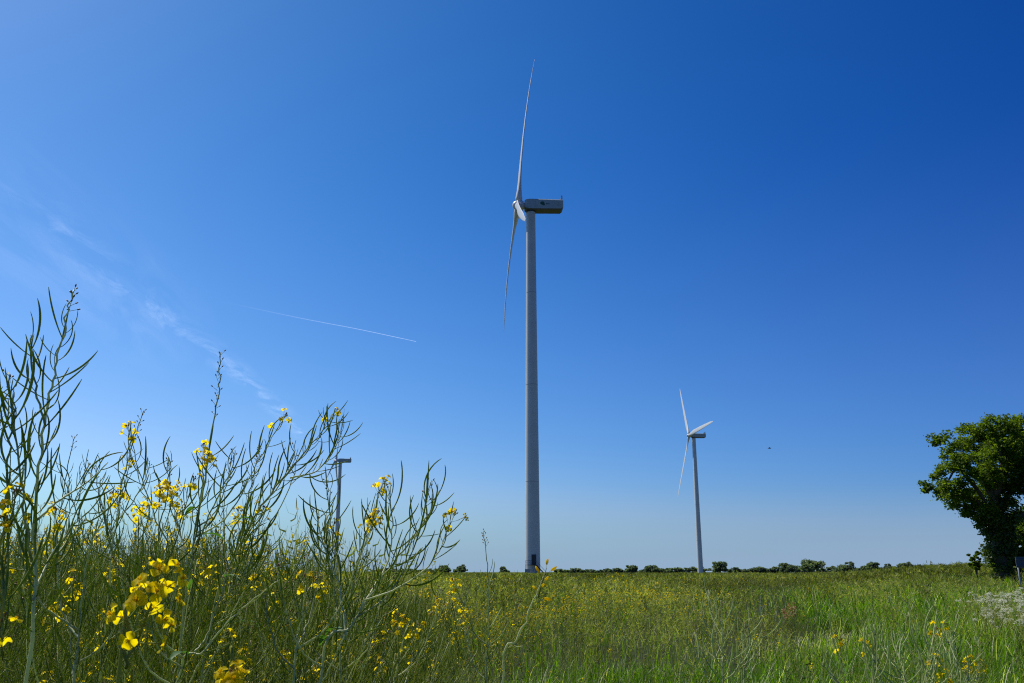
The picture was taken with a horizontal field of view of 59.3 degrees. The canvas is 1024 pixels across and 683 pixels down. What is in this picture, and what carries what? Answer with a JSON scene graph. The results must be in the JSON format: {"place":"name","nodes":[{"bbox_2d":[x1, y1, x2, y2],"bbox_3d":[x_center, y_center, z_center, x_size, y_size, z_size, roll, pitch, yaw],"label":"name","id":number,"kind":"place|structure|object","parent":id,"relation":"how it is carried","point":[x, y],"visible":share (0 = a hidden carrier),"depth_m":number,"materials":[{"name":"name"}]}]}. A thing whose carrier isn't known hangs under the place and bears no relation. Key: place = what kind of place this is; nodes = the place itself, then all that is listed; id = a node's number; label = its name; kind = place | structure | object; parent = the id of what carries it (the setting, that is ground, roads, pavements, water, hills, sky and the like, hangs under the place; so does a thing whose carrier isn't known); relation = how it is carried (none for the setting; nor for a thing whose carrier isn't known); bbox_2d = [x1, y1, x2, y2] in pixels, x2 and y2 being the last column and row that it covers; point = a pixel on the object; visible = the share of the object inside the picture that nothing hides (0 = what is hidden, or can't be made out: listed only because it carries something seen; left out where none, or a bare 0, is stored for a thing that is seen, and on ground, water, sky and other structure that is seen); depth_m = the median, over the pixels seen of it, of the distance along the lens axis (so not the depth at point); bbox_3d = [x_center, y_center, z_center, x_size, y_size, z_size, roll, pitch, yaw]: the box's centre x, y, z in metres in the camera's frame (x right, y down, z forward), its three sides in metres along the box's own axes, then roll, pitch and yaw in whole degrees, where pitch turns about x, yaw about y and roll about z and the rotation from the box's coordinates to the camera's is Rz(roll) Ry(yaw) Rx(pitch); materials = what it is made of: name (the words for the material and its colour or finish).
{"place":"outdoors","nodes":[
{"label":"outdoors","id":0,"kind":"place"},
{"bbox_2d":[0,567,1023,682],"bbox_3d":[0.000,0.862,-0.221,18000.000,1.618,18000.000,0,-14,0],"label":"ground","id":1,"kind":"structure","parent":0,"point":[693,637],"depth_m":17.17,"materials":[{"name":"green plant"}]},
{"bbox_2d":[0,593,22,659],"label":"rapeseed plant","id":2,"kind":"object","parent":1,"relation":"on","point":[4,642],"visible":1,"depth_m":0.86,"materials":[{"name":"yellow plant"}]},
{"bbox_2d":[0,368,43,652],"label":"rapeseed plant","id":3,"kind":"object","parent":1,"relation":"on","point":[7,524],"visible":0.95,"depth_m":1.39,"materials":[{"name":"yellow plant"}]},
{"bbox_2d":[0,612,68,682],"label":"rapeseed plant","id":4,"kind":"object","parent":1,"relation":"on","point":[24,670],"visible":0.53,"depth_m":2.40,"materials":[{"name":"green plant"}]},
{"bbox_2d":[0,534,70,682],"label":"rapeseed plant","id":5,"kind":"object","parent":1,"relation":"on","point":[51,671],"visible":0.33,"depth_m":2.82,"materials":[{"name":"green plant"}]},
{"bbox_2d":[0,561,84,682],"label":"rapeseed plant","id":6,"kind":"object","parent":1,"relation":"on","point":[11,585],"visible":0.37,"depth_m":2.60,"materials":[{"name":"green plant"}]},
{"bbox_2d":[4,522,89,676],"bbox_3d":[-2.381,1.572,3.970,0.647,1.506,0.618,-24,-32,31],"label":"rapeseed plant","id":7,"kind":"object","parent":1,"relation":"on","point":[39,571],"visible":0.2,"depth_m":4.20,"materials":[{"name":"green plant"}]},
{"bbox_2d":[0,566,108,682],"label":"rapeseed plant","id":8,"kind":"object","parent":1,"relation":"on","point":[25,631],"visible":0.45,"depth_m":2.37,"materials":[{"name":"green plant"}]},
{"bbox_2d":[0,604,112,682],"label":"rapeseed plant","id":9,"kind":"object","parent":1,"relation":"on","point":[101,618],"visible":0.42,"depth_m":2.49,"materials":[{"name":"green plant"}]},
{"bbox_2d":[0,561,114,682],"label":"rapeseed plant","id":10,"kind":"object","parent":1,"relation":"on","point":[12,571],"visible":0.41,"depth_m":2.88,"materials":[{"name":"green plant"}]},
{"bbox_2d":[3,522,124,682],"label":"rapeseed plant","id":11,"kind":"object","parent":1,"relation":"on","point":[80,580],"visible":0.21,"depth_m":4.09,"materials":[{"name":"green plant"}]},
{"bbox_2d":[0,596,134,682],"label":"rapeseed plant","id":12,"kind":"object","parent":1,"relation":"on","point":[14,646],"visible":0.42,"depth_m":2.47,"materials":[{"name":"green plant"}]},
{"bbox_2d":[0,284,136,682],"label":"rapeseed plant","id":13,"kind":"object","parent":1,"relation":"on","point":[38,483],"visible":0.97,"depth_m":1.57,"materials":[{"name":"green plant"}]},
{"bbox_2d":[48,434,99,682],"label":"rapeseed plant","id":14,"kind":"object","parent":1,"relation":"on","point":[76,497],"visible":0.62,"depth_m":2.99,"materials":[{"name":"green plant"}]},
{"bbox_2d":[0,496,151,682],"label":"rapeseed plant","id":15,"kind":"object","parent":1,"relation":"on","point":[22,524],"visible":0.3,"depth_m":3.16,"materials":[{"name":"green plant"}]},
{"bbox_2d":[0,503,157,682],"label":"rapeseed plant","id":16,"kind":"object","parent":1,"relation":"on","point":[69,558],"visible":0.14,"depth_m":4.77,"materials":[{"name":"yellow plant"}]},
{"bbox_2d":[0,464,160,682],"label":"rapeseed plant","id":17,"kind":"object","parent":1,"relation":"on","point":[73,595],"visible":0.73,"depth_m":1.74,"materials":[{"name":"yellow plant"}]},
{"bbox_2d":[27,532,182,682],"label":"rapeseed plant","id":18,"kind":"object","parent":1,"relation":"on","point":[67,557],"visible":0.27,"depth_m":3.03,"materials":[{"name":"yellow plant"}]},
{"bbox_2d":[41,408,170,682],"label":"rapeseed plant","id":19,"kind":"object","parent":1,"relation":"on","point":[120,497],"visible":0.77,"depth_m":2.56,"materials":[{"name":"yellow plant"}]},
{"bbox_2d":[27,519,198,680],"bbox_3d":[-1.664,1.565,4.019,0.508,1.551,0.742,-14,-9,34],"label":"rapeseed plant","id":20,"kind":"object","parent":1,"relation":"on","point":[79,533],"visible":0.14,"depth_m":3.98,"materials":[{"name":"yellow plant"}]},
{"bbox_2d":[44,535,191,682],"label":"rapeseed plant","id":21,"kind":"object","parent":1,"relation":"on","point":[107,590],"visible":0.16,"depth_m":3.62,"materials":[{"name":"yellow plant"}]},
{"bbox_2d":[0,579,252,682],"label":"rapeseed plant","id":22,"kind":"object","parent":1,"relation":"on","point":[52,609],"visible":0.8,"depth_m":1.90,"materials":[{"name":"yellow plant"}]},
{"bbox_2d":[41,567,211,682],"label":"rapeseed plant","id":23,"kind":"object","parent":1,"relation":"on","point":[101,627],"visible":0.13,"depth_m":3.31,"materials":[{"name":"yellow plant"}]},
{"bbox_2d":[44,504,229,682],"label":"rapeseed plant","id":24,"kind":"object","parent":1,"relation":"on","point":[195,599],"visible":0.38,"depth_m":2.75,"materials":[{"name":"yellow plant"}]},
{"bbox_2d":[105,556,187,682],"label":"rapeseed plant","id":25,"kind":"object","parent":1,"relation":"on","point":[129,640],"visible":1,"depth_m":0.95,"materials":[{"name":"yellow plant"}]},
{"bbox_2d":[68,521,226,682],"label":"rapeseed plant","id":26,"kind":"object","parent":1,"relation":"on","point":[134,529],"visible":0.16,"depth_m":3.79,"materials":[{"name":"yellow plant"}]},
{"bbox_2d":[15,621,282,682],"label":"rapeseed plant","id":27,"kind":"object","parent":1,"relation":"on","point":[148,641],"visible":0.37,"depth_m":2.33,"materials":[{"name":"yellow plant"}]},
{"bbox_2d":[92,473,209,682],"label":"rapeseed plant","id":28,"kind":"object","parent":1,"relation":"on","point":[166,498],"visible":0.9,"depth_m":2.08,"materials":[{"name":"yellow plant"}]},
{"bbox_2d":[77,551,242,681],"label":"rapeseed plant","id":29,"kind":"object","parent":1,"relation":"on","point":[99,604],"visible":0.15,"depth_m":3.27,"materials":[{"name":"green plant"}]},
{"bbox_2d":[85,625,237,682],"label":"rapeseed plant","id":30,"kind":"object","parent":1,"relation":"on","point":[102,636],"visible":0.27,"depth_m":2.31,"materials":[{"name":"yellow plant"}]},
{"bbox_2d":[70,586,254,682],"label":"rapeseed plant","id":31,"kind":"object","parent":1,"relation":"on","point":[190,638],"visible":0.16,"depth_m":2.90,"materials":[{"name":"green plant"}]},
{"bbox_2d":[101,496,271,673],"bbox_3d":[-1.582,1.541,4.086,0.792,1.640,0.634,-1,-14,3],"label":"rapeseed plant","id":32,"kind":"object","parent":1,"relation":"on","point":[169,540],"visible":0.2,"depth_m":4.23,"materials":[{"name":"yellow plant"}]},
{"bbox_2d":[67,548,308,682],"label":"rapeseed plant","id":33,"kind":"object","parent":1,"relation":"on","point":[194,633],"visible":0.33,"depth_m":2.62,"materials":[{"name":"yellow plant"}]},
{"bbox_2d":[49,552,329,682],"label":"rapeseed plant","id":34,"kind":"object","parent":1,"relation":"on","point":[325,591],"visible":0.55,"depth_m":2.18,"materials":[{"name":"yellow plant"}]},
{"bbox_2d":[99,528,289,682],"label":"rapeseed plant","id":35,"kind":"object","parent":1,"relation":"on","point":[182,666],"visible":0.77,"depth_m":1.79,"materials":[{"name":"green plant"}]},
{"bbox_2d":[103,539,285,682],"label":"rapeseed plant","id":36,"kind":"object","parent":1,"relation":"on","point":[183,601],"visible":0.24,"depth_m":3.13,"materials":[{"name":"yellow plant"}]},
{"bbox_2d":[56,547,343,682],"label":"rapeseed plant","id":37,"kind":"object","parent":1,"relation":"on","point":[68,611],"visible":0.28,"depth_m":2.68,"materials":[{"name":"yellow plant"}]},
{"bbox_2d":[114,350,291,682],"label":"rapeseed plant","id":38,"kind":"object","parent":1,"relation":"on","point":[206,451],"visible":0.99,"depth_m":2.22,"materials":[{"name":"green plant"}]},
{"bbox_2d":[106,519,324,682],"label":"rapeseed plant","id":39,"kind":"object","parent":1,"relation":"on","point":[218,618],"visible":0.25,"depth_m":2.89,"materials":[{"name":"green plant"}]},
{"bbox_2d":[114,517,326,682],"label":"rapeseed plant","id":40,"kind":"object","parent":1,"relation":"on","point":[302,568],"visible":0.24,"depth_m":2.87,"materials":[{"name":"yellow plant"}]},
{"bbox_2d":[193,446,261,664],"bbox_3d":[-0.860,1.143,2.616,0.297,1.684,0.138,-13,-19,41],"label":"rapeseed plant","id":41,"kind":"object","parent":1,"relation":"on","point":[235,517],"visible":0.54,"depth_m":2.76,"materials":[{"name":"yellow plant"}]},
{"bbox_2d":[213,646,249,682],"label":"rapeseed plant","id":42,"kind":"object","parent":1,"relation":"on","point":[233,674],"visible":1,"depth_m":0.93,"materials":[{"name":"yellow plant"}]},
{"bbox_2d":[82,555,381,682],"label":"rapeseed plant","id":43,"kind":"object","parent":1,"relation":"on","point":[160,669],"visible":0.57,"depth_m":2.17,"materials":[{"name":"green plant"}]},
{"bbox_2d":[174,625,289,682],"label":"rapeseed plant","id":44,"kind":"object","parent":1,"relation":"on","point":[221,664],"visible":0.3,"depth_m":2.32,"materials":[{"name":"green plant"}]},
{"bbox_2d":[136,622,337,682],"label":"rapeseed plant","id":45,"kind":"object","parent":1,"relation":"on","point":[216,646],"visible":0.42,"depth_m":2.30,"materials":[{"name":"green plant"}]},
{"bbox_2d":[147,535,345,680],"bbox_3d":[-1.138,1.511,3.598,0.710,1.459,0.750,-2,-15,10],"label":"rapeseed plant","id":46,"kind":"object","parent":1,"relation":"on","point":[242,583],"visible":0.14,"depth_m":3.63,"materials":[{"name":"green plant"}]},
{"bbox_2d":[169,543,331,679],"bbox_3d":[-1.083,1.518,3.553,0.603,1.404,0.576,-18,-24,38],"label":"rapeseed plant","id":47,"kind":"object","parent":1,"relation":"on","point":[265,588],"visible":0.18,"depth_m":3.68,"materials":[{"name":"green plant"}]},
{"bbox_2d":[168,591,338,682],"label":"rapeseed plant","id":48,"kind":"object","parent":1,"relation":"on","point":[281,643],"visible":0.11,"depth_m":3.17,"materials":[{"name":"green plant"}]},
{"bbox_2d":[188,537,323,677],"bbox_3d":[-1.151,1.625,4.089,0.702,1.476,0.707,-4,-15,14],"label":"rapeseed plant","id":49,"kind":"object","parent":1,"relation":"on","point":[274,572],"visible":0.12,"depth_m":4.06,"materials":[{"name":"green plant"}]},
{"bbox_2d":[123,565,389,682],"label":"rapeseed plant","id":50,"kind":"object","parent":1,"relation":"on","point":[202,583],"visible":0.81,"depth_m":2.11,"materials":[{"name":"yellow plant"}]},
{"bbox_2d":[190,512,350,674],"bbox_3d":[-1.168,1.528,3.859,0.712,1.552,0.747,-5,-15,20],"label":"rapeseed plant","id":51,"kind":"object","parent":1,"relation":"on","point":[292,564],"visible":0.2,"depth_m":3.88,"materials":[{"name":"green plant"}]},
{"bbox_2d":[200,401,361,682],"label":"rapeseed plant","id":52,"kind":"object","parent":1,"relation":"on","point":[249,527],"visible":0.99,"depth_m":2.30,"materials":[{"name":"green plant"}]},
{"bbox_2d":[203,590,385,682],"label":"rapeseed plant","id":53,"kind":"object","parent":1,"relation":"on","point":[318,639],"visible":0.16,"depth_m":3.13,"materials":[{"name":"green plant"}]},
{"bbox_2d":[216,540,375,682],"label":"rapeseed plant","id":54,"kind":"object","parent":1,"relation":"on","point":[303,671],"visible":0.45,"depth_m":2.42,"materials":[{"name":"green plant"}]},
{"bbox_2d":[245,499,385,682],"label":"rapeseed plant","id":55,"kind":"object","parent":1,"relation":"on","point":[300,590],"visible":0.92,"depth_m":1.93,"materials":[{"name":"green plant"}]},
{"bbox_2d":[260,609,404,682],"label":"rapeseed plant","id":56,"kind":"object","parent":1,"relation":"on","point":[364,650],"visible":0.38,"depth_m":2.52,"materials":[{"name":"green plant"}]},
{"bbox_2d":[327,409,350,570],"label":"wind turbine","id":57,"kind":"object","parent":1,"relation":"on","point":[336,460],"visible":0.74,"depth_m":752.09,"materials":[{"name":"white paint"}]},
{"bbox_2d":[275,467,407,682],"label":"rapeseed plant","id":58,"kind":"object","parent":1,"relation":"on","point":[371,514],"visible":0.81,"depth_m":2.31,"materials":[{"name":"green plant"}]},
{"bbox_2d":[254,569,438,682],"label":"rapeseed plant","id":59,"kind":"object","parent":1,"relation":"on","point":[363,622],"visible":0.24,"depth_m":3.32,"materials":[{"name":"green plant"}]},
{"bbox_2d":[240,589,456,682],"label":"rapeseed plant","id":60,"kind":"object","parent":1,"relation":"on","point":[356,649],"visible":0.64,"depth_m":2.42,"materials":[{"name":"green plant"}]},
{"bbox_2d":[280,567,440,682],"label":"rapeseed plant","id":61,"kind":"object","parent":1,"relation":"on","point":[363,618],"visible":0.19,"depth_m":3.38,"materials":[{"name":"green plant"}]},
{"bbox_2d":[258,458,468,682],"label":"rapeseed plant","id":62,"kind":"object","parent":1,"relation":"on","point":[370,597],"visible":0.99,"depth_m":1.92,"materials":[{"name":"green plant"}]},
{"bbox_2d":[277,576,454,682],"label":"rapeseed plant","id":63,"kind":"object","parent":1,"relation":"on","point":[377,630],"visible":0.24,"depth_m":3.29,"materials":[{"name":"green plant"}]},
{"bbox_2d":[266,610,474,682],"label":"rapeseed plant","id":64,"kind":"object","parent":1,"relation":"on","point":[378,666],"visible":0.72,"depth_m":2.07,"materials":[{"name":"green plant"}]},
{"bbox_2d":[312,605,442,682],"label":"rapeseed plant","id":65,"kind":"object","parent":1,"relation":"on","point":[395,647],"visible":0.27,"depth_m":3.48,"materials":[{"name":"green plant"}]},
{"bbox_2d":[325,595,448,682],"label":"rapeseed plant","id":66,"kind":"object","parent":1,"relation":"on","point":[402,636],"visible":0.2,"depth_m":3.66,"materials":[{"name":"green plant"}]},
{"bbox_2d":[337,645,442,682],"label":"rapeseed plant","id":67,"kind":"object","parent":1,"relation":"on","point":[407,665],"visible":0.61,"depth_m":2.74,"materials":[{"name":"green plant"}]},
{"bbox_2d":[333,610,458,682],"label":"rapeseed plant","id":68,"kind":"object","parent":1,"relation":"on","point":[412,663],"visible":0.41,"depth_m":3.27,"materials":[{"name":"green plant"}]},
{"bbox_2d":[283,595,516,682],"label":"rapeseed plant","id":69,"kind":"object","parent":1,"relation":"on","point":[465,611],"visible":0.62,"depth_m":2.77,"materials":[{"name":"green plant"}]},
{"bbox_2d":[377,577,444,682],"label":"rapeseed plant","id":70,"kind":"object","parent":1,"relation":"on","point":[417,636],"visible":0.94,"depth_m":2.49,"materials":[{"name":"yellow plant"}]},
{"bbox_2d":[348,594,476,682],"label":"rapeseed plant","id":71,"kind":"object","parent":1,"relation":"on","point":[445,663],"visible":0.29,"depth_m":3.78,"materials":[{"name":"green plant"}]},
{"bbox_2d":[408,591,495,682],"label":"rapeseed plant","id":72,"kind":"object","parent":1,"relation":"on","point":[454,601],"visible":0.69,"depth_m":3.41,"materials":[{"name":"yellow plant"}]},
{"bbox_2d":[408,612,514,682],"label":"rapeseed plant","id":73,"kind":"object","parent":1,"relation":"on","point":[513,624],"visible":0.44,"depth_m":4.77,"materials":[{"name":"green plant"}]},
{"bbox_2d":[416,597,507,682],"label":"rapeseed plant","id":74,"kind":"object","parent":1,"relation":"on","point":[465,649],"visible":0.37,"depth_m":4.71,"materials":[{"name":"green plant"}]},
{"bbox_2d":[436,528,506,682],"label":"rapeseed plant","id":75,"kind":"object","parent":1,"relation":"on","point":[455,590],"visible":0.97,"depth_m":3.09,"materials":[{"name":"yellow plant"}]},
{"bbox_2d":[422,604,523,682],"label":"rapeseed plant","id":76,"kind":"object","parent":1,"relation":"on","point":[483,634],"visible":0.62,"depth_m":5.13,"materials":[{"name":"green plant"}]},
{"bbox_2d":[0,498,1023,682],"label":"rapeseed crop","id":77,"kind":"object","parent":1,"relation":"on","point":[614,586],"visible":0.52,"depth_m":18.99,"materials":[{"name":"green plant"}]},
{"bbox_2d":[501,558,556,682],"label":"rapeseed plant","id":78,"kind":"object","parent":1,"relation":"on","point":[542,584],"visible":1,"depth_m":2.11,"materials":[{"name":"green plant"}]},
{"bbox_2d":[504,59,562,573],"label":"wind turbine","id":79,"kind":"object","parent":1,"relation":"on","point":[531,207],"visible":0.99,"depth_m":240.43,"materials":[{"name":"white paint"}]},
{"bbox_2d":[525,641,577,682],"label":"rapeseed plant","id":80,"kind":"object","parent":1,"relation":"on","point":[560,666],"visible":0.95,"depth_m":6.34,"materials":[{"name":"green plant"}]},
{"bbox_2d":[536,617,594,682],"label":"rapeseed plant","id":81,"kind":"object","parent":1,"relation":"on","point":[567,634],"visible":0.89,"depth_m":6.70,"materials":[{"name":"green plant"}]},
{"bbox_2d":[558,644,611,682],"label":"rapeseed plant","id":82,"kind":"object","parent":1,"relation":"on","point":[579,665],"visible":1,"depth_m":5.50,"materials":[{"name":"green plant"}]},
{"bbox_2d":[554,568,625,572],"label":"hedge","id":83,"kind":"object","parent":1,"relation":"on","point":[580,570],"visible":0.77,"depth_m":676.74,"materials":[{"name":"green plant"}]},
{"bbox_2d":[678,391,712,572],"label":"wind turbine","id":84,"kind":"object","parent":1,"relation":"on","point":[693,435],"visible":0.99,"depth_m":662.35,"materials":[{"name":"white paint"}]},
{"bbox_2d":[678,578,761,682],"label":"rapeseed plant","id":85,"kind":"object","parent":1,"relation":"on","point":[722,651],"visible":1,"depth_m":2.87,"materials":[{"name":"green plant"}]},
{"bbox_2d":[724,607,781,682],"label":"rapeseed plant","id":86,"kind":"object","parent":1,"relation":"on","point":[744,670],"visible":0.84,"depth_m":3.05,"materials":[{"name":"green plant"}]},
{"bbox_2d":[727,566,780,572],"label":"hedge","id":87,"kind":"object","parent":1,"relation":"on","point":[759,569],"visible":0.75,"depth_m":657.64,"materials":[{"name":"green plant"}]},
{"bbox_2d":[764,641,827,682],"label":"rapeseed plant","id":88,"kind":"object","parent":1,"relation":"on","point":[794,666],"visible":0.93,"depth_m":5.90,"materials":[{"name":"green plant"}]},
{"bbox_2d":[798,559,825,571],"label":"tree","id":89,"kind":"object","parent":1,"relation":"on","point":[810,566],"visible":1,"depth_m":434.72,"materials":[{"name":"green plant"}]},
{"bbox_2d":[812,605,889,682],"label":"rapeseed plant","id":90,"kind":"object","parent":1,"relation":"on","point":[835,680],"visible":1,"depth_m":2.42,"materials":[{"name":"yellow plant"}]},
{"bbox_2d":[860,609,902,682],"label":"rapeseed plant","id":91,"kind":"object","parent":1,"relation":"on","point":[873,657],"visible":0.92,"depth_m":2.56,"materials":[{"name":"green plant"}]},
{"bbox_2d":[858,606,953,682],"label":"rapeseed plant","id":92,"kind":"object","parent":1,"relation":"on","point":[935,653],"visible":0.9,"depth_m":2.71,"materials":[{"name":"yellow plant"}]},
{"bbox_2d":[890,597,958,682],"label":"rapeseed plant","id":93,"kind":"object","parent":1,"relation":"on","point":[946,628],"visible":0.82,"depth_m":3.13,"materials":[{"name":"green plant"}]},
{"bbox_2d":[924,624,982,682],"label":"rapeseed plant","id":94,"kind":"object","parent":1,"relation":"on","point":[948,670],"visible":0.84,"depth_m":2.82,"materials":[{"name":"green plant"}]},
{"bbox_2d":[948,636,987,682],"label":"rapeseed plant","id":95,"kind":"object","parent":1,"relation":"on","point":[975,663],"visible":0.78,"depth_m":3.02,"materials":[{"name":"yellow plant"}]},
{"bbox_2d":[917,412,1023,581],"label":"oak tree","id":96,"kind":"object","parent":1,"relation":"on","point":[993,518],"visible":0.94,"depth_m":53.62,"materials":[{"name":"green plant"}]},
{"bbox_2d":[986,528,1023,573],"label":"hazel shrub","id":97,"kind":"object","parent":1,"relation":"on","point":[1020,542],"visible":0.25,"depth_m":56.03,"materials":[{"name":"green plant"}]},
{"bbox_2d":[0,0,1023,571],"label":"sky","id":98,"kind":"structure","parent":0,"point":[800,221],"materials":[{"name":"blue"}]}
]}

